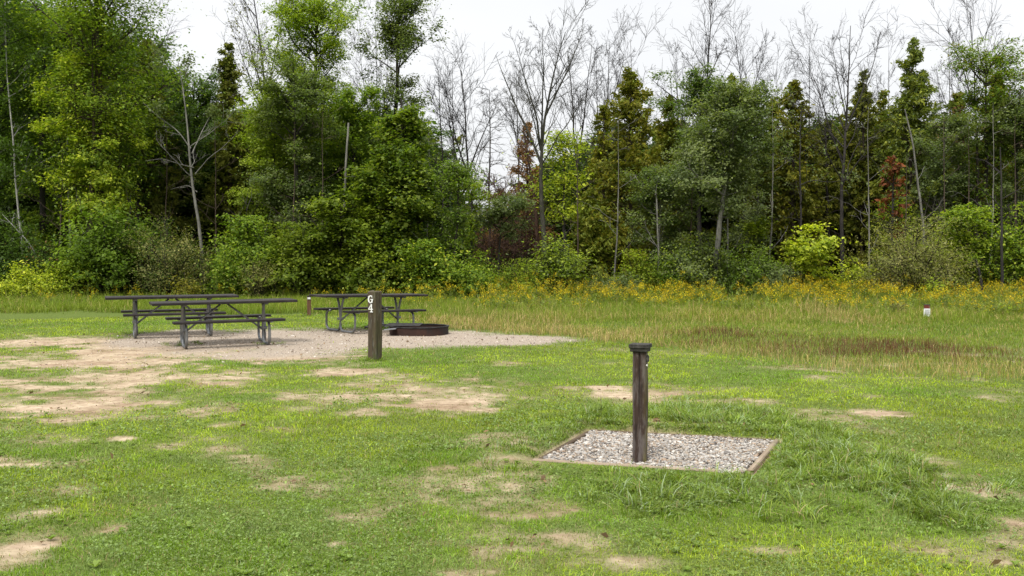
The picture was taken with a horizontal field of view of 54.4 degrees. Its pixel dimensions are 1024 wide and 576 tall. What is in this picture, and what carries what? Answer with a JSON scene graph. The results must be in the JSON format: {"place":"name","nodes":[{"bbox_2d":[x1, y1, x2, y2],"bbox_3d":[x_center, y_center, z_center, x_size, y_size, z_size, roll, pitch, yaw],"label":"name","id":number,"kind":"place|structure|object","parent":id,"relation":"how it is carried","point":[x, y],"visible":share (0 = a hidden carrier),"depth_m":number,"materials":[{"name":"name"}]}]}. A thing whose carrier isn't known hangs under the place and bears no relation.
{"place":"outdoors","nodes":[
{"label":"outdoors","id":0,"kind":"place"},
{"bbox_2d":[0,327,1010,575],"bbox_3d":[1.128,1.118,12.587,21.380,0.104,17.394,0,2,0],"label":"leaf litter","id":1,"kind":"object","parent":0,"point":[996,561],"visible":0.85,"depth_m":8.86,"materials":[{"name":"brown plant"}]},
{"bbox_2d":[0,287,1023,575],"bbox_3d":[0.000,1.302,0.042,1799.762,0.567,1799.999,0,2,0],"label":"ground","id":2,"kind":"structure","parent":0,"point":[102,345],"depth_m":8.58,"materials":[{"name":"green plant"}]},
{"bbox_2d":[0,207,66,295],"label":"shrub","id":3,"kind":"object","parent":2,"relation":"on","point":[10,253],"visible":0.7,"depth_m":35.72,"materials":[{"name":"green plant"}]},
{"bbox_2d":[0,260,75,297],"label":"shrub","id":4,"kind":"object","parent":2,"relation":"on","point":[35,281],"visible":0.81,"depth_m":33.78,"materials":[{"name":"green plant"}]},
{"bbox_2d":[0,0,78,243],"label":"maple tree","id":5,"kind":"object","parent":2,"relation":"on","point":[4,85],"visible":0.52,"depth_m":38.54,"materials":[{"name":"green plant"}]},
{"bbox_2d":[0,0,84,253],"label":"birch tree","id":6,"kind":"object","parent":2,"relation":"on","point":[18,122],"visible":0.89,"depth_m":37.24,"materials":[{"name":"green plant"}]},
{"bbox_2d":[0,234,85,295],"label":"shrub","id":7,"kind":"object","parent":2,"relation":"on","point":[39,266],"visible":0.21,"depth_m":35.55,"materials":[{"name":"green plant"}]},
{"bbox_2d":[0,10,91,259],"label":"maple tree","id":8,"kind":"object","parent":2,"relation":"on","point":[41,192],"visible":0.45,"depth_m":39.07,"materials":[{"name":"green plant"}]},
{"bbox_2d":[0,2,126,253],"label":"maple tree","id":9,"kind":"object","parent":2,"relation":"on","point":[54,227],"visible":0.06,"depth_m":43.76,"materials":[{"name":"green plant"}]},
{"bbox_2d":[23,255,104,296],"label":"shrub","id":10,"kind":"object","parent":2,"relation":"on","point":[73,284],"visible":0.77,"depth_m":34.52,"materials":[{"name":"green plant"}]},
{"bbox_2d":[0,13,163,263],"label":"tree","id":11,"kind":"object","parent":2,"relation":"on","point":[32,205],"visible":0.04,"depth_m":43.83,"materials":[{"name":"green plant"}]},
{"bbox_2d":[14,187,169,294],"bbox_3d":[-14.688,-1.592,35.129,5.103,4.135,5.438,0,2,0],"label":"maple bush","id":12,"kind":"object","parent":2,"relation":"on","point":[107,260],"visible":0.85,"depth_m":34.85,"materials":[{"name":"green plant"}]},
{"bbox_2d":[0,46,199,261],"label":"maple tree","id":13,"kind":"object","parent":2,"relation":"on","point":[73,191],"visible":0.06,"depth_m":43.68,"materials":[{"name":"green plant"}]},
{"bbox_2d":[32,0,193,244],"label":"tree","id":14,"kind":"object","parent":2,"relation":"on","point":[73,47],"visible":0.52,"depth_m":37.74,"materials":[{"name":"green plant"}]},
{"bbox_2d":[0,0,226,294],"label":"maple tree","id":15,"kind":"object","parent":2,"relation":"on","point":[98,14],"visible":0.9,"depth_m":36.94,"materials":[{"name":"green plant"}]},
{"bbox_2d":[9,35,165,294],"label":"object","id":16,"kind":"object","parent":15,"relation":"attached to","point":[92,180],"visible":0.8,"depth_m":36.35,"materials":[{"name":"green plant"}]},
{"bbox_2d":[108,75,175,292],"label":"maple tree","id":17,"kind":"object","parent":2,"relation":"on","point":[147,175],"visible":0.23,"depth_m":40.43,"materials":[{"name":"green plant"}]},
{"bbox_2d":[106,211,221,294],"bbox_3d":[-12.311,-1.143,35.567,4.570,3.265,4.595,-1,2,-31],"label":"olive shrub","id":18,"kind":"object","parent":2,"relation":"on","point":[159,276],"visible":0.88,"depth_m":34.97,"materials":[{"name":"green plant"}]},
{"bbox_2d":[109,38,226,291],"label":"cedar tree","id":19,"kind":"object","parent":2,"relation":"on","point":[153,206],"visible":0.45,"depth_m":41.57,"materials":[{"name":"green plant"}]},
{"bbox_2d":[105,294,238,337],"bbox_3d":[-6.605,0.532,19.377,2.420,0.768,1.570,-1,2,-23],"label":"picnic table","id":20,"kind":"object","parent":2,"relation":"on","point":[136,312],"visible":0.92,"depth_m":19.06,"materials":[{"name":"grey wood"}]},
{"bbox_2d":[140,61,240,247],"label":"maple tree","id":21,"kind":"object","parent":2,"relation":"on","point":[206,95],"visible":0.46,"depth_m":43.40,"materials":[{"name":"green plant"}]},
{"bbox_2d":[145,40,241,291],"bbox_3d":[-11.595,-4.240,36.358,3.514,9.326,2.298,0,2,-15],"label":"dead birch","id":22,"kind":"object","parent":2,"relation":"on","point":[159,110],"visible":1,"depth_m":36.19,"materials":[{"name":"grey plant"}]},
{"bbox_2d":[149,298,297,348],"bbox_3d":[-5.035,0.604,17.427,2.420,0.768,1.570,-1,2,-24],"label":"picnic table","id":23,"kind":"object","parent":2,"relation":"on","point":[182,322],"visible":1,"depth_m":17.19,"materials":[{"name":"grey wood"}]},
{"bbox_2d":[191,42,266,289],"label":"cedar tree","id":24,"kind":"object","parent":2,"relation":"on","point":[230,77],"visible":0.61,"depth_m":41.98,"materials":[{"name":"green plant"}]},
{"bbox_2d":[194,183,296,297],"bbox_3d":[-9.350,-1.626,35.298,4.439,4.197,4.815,1,2,38],"label":"maple bush","id":25,"kind":"object","parent":2,"relation":"on","point":[245,250],"visible":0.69,"depth_m":34.54,"materials":[{"name":"green plant"}]},
{"bbox_2d":[223,254,290,297],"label":"shrub","id":26,"kind":"object","parent":2,"relation":"on","point":[257,291],"visible":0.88,"depth_m":33.66,"materials":[{"name":"green plant"}]},
{"bbox_2d":[207,0,311,172],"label":"bare tree","id":27,"kind":"object","parent":2,"relation":"on","point":[258,49],"visible":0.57,"depth_m":45.54,"materials":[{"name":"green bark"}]},
{"bbox_2d":[216,78,329,286],"bbox_3d":[-9.242,-4.042,39.215,4.613,8.772,5.585,0,2,-13],"label":"maple tree","id":28,"kind":"object","parent":2,"relation":"on","point":[264,146],"visible":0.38,"depth_m":38.49,"materials":[{"name":"green plant"}]},
{"bbox_2d":[181,127,380,267],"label":"cedar tree","id":29,"kind":"object","parent":2,"relation":"on","point":[243,168],"depth_m":43.09,"materials":[{"name":"green plant"}]},
{"bbox_2d":[226,47,351,238],"bbox_3d":[-8.324,-4.229,37.679,4.574,9.258,4.940,0,2,0],"label":"aspen tree","id":30,"kind":"object","parent":2,"relation":"on","point":[306,96],"visible":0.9,"depth_m":37.12,"materials":[{"name":"green plant"}]},
{"bbox_2d":[255,211,351,297],"bbox_3d":[-7.277,-1.151,35.176,3.714,3.286,4.870,0,2,0],"label":"shrub","id":31,"kind":"object","parent":2,"relation":"on","point":[304,262],"visible":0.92,"depth_m":34.24,"materials":[{"name":"green plant"}]},
{"bbox_2d":[239,0,378,291],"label":"ash tree","id":32,"kind":"object","parent":2,"relation":"on","point":[298,21],"visible":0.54,"depth_m":40.32,"materials":[{"name":"green plant"}]},
{"bbox_2d":[272,178,396,293],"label":"tree","id":33,"kind":"object","parent":2,"relation":"on","point":[360,235],"visible":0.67,"depth_m":34.62,"materials":[{"name":"green plant"}]},
{"bbox_2d":[299,81,392,292],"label":"maple tree","id":34,"kind":"object","parent":2,"relation":"on","point":[351,109],"visible":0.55,"depth_m":39.41,"materials":[{"name":"green plant"}]},
{"bbox_2d":[322,230,409,297],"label":"shrub","id":35,"kind":"object","parent":2,"relation":"on","point":[367,270],"visible":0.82,"depth_m":34.02,"materials":[{"name":"green plant"}]},
{"bbox_2d":[309,293,427,332],"bbox_3d":[-2.991,0.516,20.931,2.420,0.768,1.570,0,2,-37],"label":"picnic table","id":36,"kind":"object","parent":2,"relation":"on","point":[354,311],"visible":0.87,"depth_m":20.72,"materials":[{"name":"grey wood"}]},
{"bbox_2d":[340,0,401,140],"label":"bare tree","id":37,"kind":"object","parent":2,"relation":"on","point":[358,71],"visible":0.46,"depth_m":47.35,"materials":[{"name":"grey plant"}]},
{"bbox_2d":[368,290,381,359],"bbox_3d":[-2.037,0.634,14.790,0.166,1.202,0.165,1,2,33],"label":"numbered post","id":38,"kind":"object","parent":2,"relation":"on","point":[375,325],"visible":0.88,"depth_m":14.73,"materials":[{"name":"brown wood"}]},
{"bbox_2d":[335,98,461,293],"bbox_3d":[-3.958,-3.142,35.452,5.188,7.231,4.406,1,2,32],"label":"tree","id":39,"kind":"object","parent":2,"relation":"on","point":[409,175],"visible":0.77,"depth_m":34.89,"materials":[{"name":"green plant"}]},
{"bbox_2d":[342,0,455,243],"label":"aspen tree","id":40,"kind":"object","parent":2,"relation":"on","point":[405,37],"visible":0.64,"depth_m":41.86,"materials":[{"name":"green plant"}]},
{"bbox_2d":[364,323,448,335],"bbox_3d":[-2.095,0.852,19.988,1.664,0.252,1.204,0,2,0],"label":"fire ring","id":41,"kind":"object","parent":2,"relation":"on","point":[409,329],"visible":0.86,"depth_m":19.56,"materials":[{"name":"metal"}]},
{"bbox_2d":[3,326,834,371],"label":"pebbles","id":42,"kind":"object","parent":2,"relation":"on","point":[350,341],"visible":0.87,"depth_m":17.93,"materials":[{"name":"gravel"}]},
{"bbox_2d":[386,231,471,296],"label":"shrub","id":43,"kind":"object","parent":2,"relation":"on","point":[428,266],"visible":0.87,"depth_m":33.50,"materials":[{"name":"green plant"}]},
{"bbox_2d":[394,57,480,246],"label":"bare tree","id":44,"kind":"object","parent":2,"relation":"on","point":[437,108],"visible":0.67,"depth_m":43.78,"materials":[{"name":"grey plant"}]},
{"bbox_2d":[427,42,482,196],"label":"bare tree","id":45,"kind":"object","parent":2,"relation":"on","point":[462,143],"visible":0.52,"depth_m":51.66,"materials":[{"name":"grey plant"}]},
{"bbox_2d":[422,159,492,278],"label":"tree","id":46,"kind":"object","parent":2,"relation":"on","point":[462,172],"visible":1,"depth_m":34.21,"materials":[{"name":"green plant"}]},
{"bbox_2d":[418,3,519,206],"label":"bare tree","id":47,"kind":"object","parent":2,"relation":"on","point":[456,116],"visible":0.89,"depth_m":44.77,"materials":[{"name":"grey plant"}]},
{"bbox_2d":[440,174,498,273],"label":"sapling","id":48,"kind":"object","parent":2,"relation":"on","point":[472,239],"visible":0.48,"depth_m":36.85,"materials":[{"name":"green plant"}]},
{"bbox_2d":[441,242,509,297],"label":"shrub","id":49,"kind":"object","parent":2,"relation":"on","point":[480,274],"visible":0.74,"depth_m":33.52,"materials":[{"name":"green plant"}]},
{"bbox_2d":[465,84,518,269],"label":"bare tree","id":50,"kind":"object","parent":2,"relation":"on","point":[489,147],"visible":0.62,"depth_m":41.81,"materials":[{"name":"grey plant"}]},
{"bbox_2d":[469,190,542,281],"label":"tree","id":51,"kind":"object","parent":2,"relation":"on","point":[497,214],"visible":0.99,"depth_m":35.15,"materials":[{"name":"green plant"}]},
{"bbox_2d":[461,159,556,282],"bbox_3d":[0.238,-2.409,39.318,4.024,5.452,3.558,2,3,43],"label":"dead brush","id":52,"kind":"object","parent":2,"relation":"on","point":[503,246],"visible":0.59,"depth_m":39.41,"materials":[{"name":"brown plant"}]},
{"bbox_2d":[0,312,1023,575],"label":"lawn grass","id":53,"kind":"structure","parent":2,"relation":"on","point":[422,456],"depth_m":7.38,"materials":[{"name":"green plant"}]},
{"bbox_2d":[0,322,1023,575],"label":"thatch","id":54,"kind":"object","parent":2,"relation":"on","point":[434,472],"visible":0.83,"depth_m":6.87,"materials":[{"name":"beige plant"}]},
{"bbox_2d":[0,384,1023,575],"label":"weeds","id":55,"kind":"object","parent":2,"relation":"on","point":[97,562],"visible":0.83,"depth_m":5.62,"materials":[{"name":"green plant"}]},
{"bbox_2d":[0,394,1023,575],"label":"clover","id":56,"kind":"object","parent":2,"relation":"on","point":[400,506],"visible":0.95,"depth_m":6.29,"materials":[{"name":"green plant"}]},
{"bbox_2d":[0,261,1023,316],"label":"goldenrod","id":57,"kind":"object","parent":2,"relation":"on","point":[705,296],"depth_m":30.33,"materials":[{"name":"plant"}]},
{"bbox_2d":[482,42,543,234],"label":"bare tree","id":58,"kind":"object","parent":2,"relation":"on","point":[517,130],"visible":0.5,"depth_m":47.79,"materials":[{"name":"grey plant"}]},
{"bbox_2d":[482,254,563,296],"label":"shrub","id":59,"kind":"object","parent":2,"relation":"on","point":[530,281],"visible":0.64,"depth_m":33.80,"materials":[{"name":"green plant"}]},
{"bbox_2d":[490,121,559,274],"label":"dead cedar","id":60,"kind":"object","parent":2,"relation":"on","point":[525,171],"visible":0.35,"depth_m":40.77,"materials":[{"name":"brown plant"}]},
{"bbox_2d":[484,0,597,281],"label":"bare tree","id":61,"kind":"object","parent":2,"relation":"on","point":[541,142],"visible":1,"depth_m":36.56,"materials":[{"name":"grey plant"}]},
{"bbox_2d":[505,128,579,282],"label":"cedar tree","id":62,"kind":"object","parent":2,"relation":"on","point":[535,208],"visible":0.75,"depth_m":38.36,"materials":[{"name":"green plant"}]},
{"bbox_2d":[499,226,603,295],"bbox_3d":[1.694,-0.892,34.252,3.039,2.807,3.956,2,2,39],"label":"shrub","id":63,"kind":"object","parent":2,"relation":"on","point":[567,269],"visible":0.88,"depth_m":33.94,"materials":[{"name":"green plant"}]},
{"bbox_2d":[495,127,634,283],"bbox_3d":[1.754,-2.826,38.005,5.275,6.390,4.362,-2,2,-42],"label":"sapling","id":64,"kind":"object","parent":2,"relation":"on","point":[563,183],"visible":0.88,"depth_m":37.66,"materials":[{"name":"green plant"}]},
{"bbox_2d":[521,9,612,250],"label":"bare tree","id":65,"kind":"object","parent":2,"relation":"on","point":[585,104],"visible":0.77,"depth_m":42.69,"materials":[{"name":"grey plant"}]},
{"bbox_2d":[161,313,1014,529],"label":"long grass","id":66,"kind":"structure","parent":2,"relation":"on","point":[882,469],"depth_m":6.90,"materials":[{"name":"green plant"}]},
{"bbox_2d":[517,161,670,266],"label":"maple tree","id":67,"kind":"object","parent":2,"relation":"on","point":[585,188],"visible":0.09,"depth_m":44.04,"materials":[{"name":"green plant"}]},
{"bbox_2d":[568,187,630,284],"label":"tree","id":68,"kind":"object","parent":2,"relation":"on","point":[597,237],"visible":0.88,"depth_m":37.02,"materials":[{"name":"green plant"}]},
{"bbox_2d":[568,103,634,272],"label":"cedar tree","id":69,"kind":"object","parent":2,"relation":"on","point":[603,117],"visible":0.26,"depth_m":42.11,"materials":[{"name":"green plant"}]},
{"bbox_2d":[567,5,642,157],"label":"bare tree","id":70,"kind":"object","parent":2,"relation":"on","point":[608,88],"visible":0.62,"depth_m":46.69,"materials":[{"name":"grey plant"}]},
{"bbox_2d":[586,66,681,281],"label":"cedar tree","id":71,"kind":"object","parent":2,"relation":"on","point":[627,104],"visible":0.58,"depth_m":38.94,"materials":[{"name":"green plant"}]},
{"bbox_2d":[605,235,669,296],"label":"shrub","id":72,"kind":"object","parent":2,"relation":"on","point":[633,255],"visible":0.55,"depth_m":34.73,"materials":[{"name":"green plant"}]},
{"bbox_2d":[601,163,726,270],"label":"aspen tree","id":73,"kind":"object","parent":2,"relation":"on","point":[669,221],"visible":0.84,"depth_m":36.27,"materials":[{"name":"green plant"}]},
{"bbox_2d":[641,94,696,253],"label":"cedar tree","id":74,"kind":"object","parent":2,"relation":"on","point":[665,127],"visible":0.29,"depth_m":41.62,"materials":[{"name":"green plant"}]},
{"bbox_2d":[640,58,739,250],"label":"aspen tree","id":75,"kind":"object","parent":2,"relation":"on","point":[698,85],"visible":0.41,"depth_m":40.52,"materials":[{"name":"green plant"}]},
{"bbox_2d":[638,218,749,294],"bbox_3d":[6.533,-0.860,34.937,4.104,3.239,5.098,1,2,31],"label":"shrub","id":76,"kind":"object","parent":2,"relation":"on","point":[701,265],"visible":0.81,"depth_m":34.27,"materials":[{"name":"green plant"}]},
{"bbox_2d":[672,0,750,229],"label":"bare tree","id":77,"kind":"object","parent":2,"relation":"on","point":[708,38],"visible":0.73,"depth_m":43.67,"materials":[{"name":"grey plant"}]},
{"bbox_2d":[641,73,793,291],"bbox_3d":[6.747,-3.313,33.789,4.371,7.680,6.178,1,2,32],"label":"aspen tree","id":78,"kind":"object","parent":2,"relation":"on","point":[733,109],"visible":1,"depth_m":33.92,"materials":[{"name":"green plant"}]},
{"bbox_2d":[682,86,794,278],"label":"aspen tree","id":79,"kind":"object","parent":2,"relation":"on","point":[733,238],"visible":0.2,"depth_m":38.17,"materials":[{"name":"green plant"}]},
{"bbox_2d":[702,0,776,95],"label":"bare tree","id":80,"kind":"object","parent":2,"relation":"on","point":[743,69],"visible":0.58,"depth_m":46.45,"materials":[{"name":"grey plant"}]},
{"bbox_2d":[706,234,793,295],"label":"shrub","id":81,"kind":"object","parent":2,"relation":"on","point":[754,268],"visible":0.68,"depth_m":34.14,"materials":[{"name":"green plant"}]},
{"bbox_2d":[729,214,780,259],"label":"sapling","id":82,"kind":"object","parent":2,"relation":"on","point":[753,230],"visible":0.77,"depth_m":37.39,"materials":[{"name":"green plant"}]},
{"bbox_2d":[737,95,804,271],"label":"cedar tree","id":83,"kind":"object","parent":2,"relation":"on","point":[778,245],"visible":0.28,"depth_m":40.48,"materials":[{"name":"green plant"}]},
{"bbox_2d":[735,261,833,292],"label":"shrub","id":84,"kind":"object","parent":2,"relation":"on","point":[778,276],"visible":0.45,"depth_m":33.76,"materials":[{"name":"green plant"}]},
{"bbox_2d":[731,79,845,276],"bbox_3d":[11.332,-4.068,40.450,4.488,8.746,3.942,-1,2,-25],"label":"cedar tree","id":85,"kind":"object","parent":2,"relation":"on","point":[811,211],"visible":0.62,"depth_m":39.92,"materials":[{"name":"green plant"}]},
{"bbox_2d":[767,221,857,285],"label":"maple sapling","id":86,"kind":"object","parent":2,"relation":"on","point":[819,248],"visible":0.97,"depth_m":33.98,"materials":[{"name":"green plant"}]},
{"bbox_2d":[764,84,863,281],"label":"cedar tree","id":87,"kind":"object","parent":2,"relation":"on","point":[799,169],"visible":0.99,"depth_m":36.64,"materials":[{"name":"green plant"}]},
{"bbox_2d":[778,2,853,286],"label":"bare tree","id":88,"kind":"object","parent":2,"relation":"on","point":[810,123],"visible":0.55,"depth_m":50.51,"materials":[{"name":"grey plant"}]},
{"bbox_2d":[795,119,876,290],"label":"cedar tree","id":89,"kind":"object","parent":2,"relation":"on","point":[834,225],"visible":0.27,"depth_m":41.78,"materials":[{"name":"green plant"}]},
{"bbox_2d":[787,0,892,285],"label":"bare tree","id":90,"kind":"object","parent":2,"relation":"on","point":[841,157],"visible":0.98,"depth_m":38.85,"materials":[{"name":"grey plant"}]},
{"bbox_2d":[811,70,894,272],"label":"cedar tree","id":91,"kind":"object","parent":2,"relation":"on","point":[856,195],"visible":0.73,"depth_m":41.07,"materials":[{"name":"green plant"}]},
{"bbox_2d":[873,155,913,273],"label":"dying cedar","id":92,"kind":"object","parent":2,"relation":"on","point":[892,161],"visible":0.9,"depth_m":37.26,"materials":[{"name":"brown plant"}]},
{"bbox_2d":[850,37,967,271],"bbox_3d":[15.842,-4.829,39.073,4.418,10.341,5.349,0,2,11],"label":"cedar tree","id":93,"kind":"object","parent":2,"relation":"on","point":[912,100],"visible":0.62,"depth_m":39.47,"materials":[{"name":"green plant"}]},
{"bbox_2d":[837,196,998,296],"bbox_3d":[13.699,-1.264,33.551,5.514,3.646,5.264,0,2,0],"label":"willow shrub","id":94,"kind":"object","parent":2,"relation":"on","point":[908,267],"visible":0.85,"depth_m":32.95,"materials":[{"name":"green plant"}]},
{"bbox_2d":[895,198,995,292],"bbox_3d":[16.110,-1.444,35.690,3.588,3.782,3.691,-1,2,-24],"label":"shrub","id":95,"kind":"object","parent":2,"relation":"on","point":[954,250],"visible":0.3,"depth_m":35.44,"materials":[{"name":"green plant"}]},
{"bbox_2d":[896,107,996,255],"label":"aspen tree","id":96,"kind":"object","parent":2,"relation":"on","point":[952,183],"visible":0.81,"depth_m":38.12,"materials":[{"name":"green plant"}]},
{"bbox_2d":[918,90,994,251],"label":"cedar tree","id":97,"kind":"object","parent":2,"relation":"on","point":[955,108],"visible":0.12,"depth_m":41.95,"materials":[{"name":"green plant"}]},
{"bbox_2d":[916,0,1019,283],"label":"bare tree","id":98,"kind":"object","parent":2,"relation":"on","point":[952,37],"visible":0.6,"depth_m":43.58,"materials":[{"name":"grey plant"}]},
{"bbox_2d":[916,201,1022,290],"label":"maple sapling","id":99,"kind":"object","parent":2,"relation":"on","point":[982,225],"visible":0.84,"depth_m":34.87,"materials":[{"name":"green plant"}]},
{"bbox_2d":[930,35,1023,273],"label":"mixed tree","id":100,"kind":"object","parent":2,"relation":"on","point":[997,60],"visible":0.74,"depth_m":38.86,"materials":[{"name":"green plant"}]},
{"bbox_2d":[952,73,1023,275],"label":"cedar tree","id":101,"kind":"object","parent":2,"relation":"on","point":[997,222],"visible":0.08,"depth_m":41.01,"materials":[{"name":"green plant"}]},
{"bbox_2d":[966,83,1023,285],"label":"aspen tree","id":102,"kind":"object","parent":2,"relation":"on","point":[1011,115],"visible":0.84,"depth_m":37.80,"materials":[{"name":"green plant"}]},
{"bbox_2d":[968,197,1023,292],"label":"maple sapling","id":103,"kind":"object","parent":2,"relation":"on","point":[1014,243],"visible":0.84,"depth_m":34.56,"materials":[{"name":"green plant"}]},
{"bbox_2d":[0,286,1023,383],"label":"meadow grass","id":104,"kind":"structure","parent":0,"point":[785,312],"depth_m":22.90,"materials":[{"name":"green plant"}]},
{"bbox_2d":[10,0,1023,209],"label":"sky","id":105,"kind":"structure","parent":0,"point":[488,22],"materials":[{"name":"white"}]},
{"bbox_2d":[543,430,773,473],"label":"gravel","id":106,"kind":"structure","parent":0,"point":[668,450],"depth_m":7.93,"materials":[{"name":"grey gravel"}]},
{"bbox_2d":[629,343,651,462],"bbox_3d":[0.972,0.945,7.553,0.150,1.047,0.150,1,2,19],"label":"wooden post","id":107,"kind":"object","parent":106,"relation":"on","point":[640,351],"visible":0.88,"depth_m":7.51,"materials":[{"name":"wood"}]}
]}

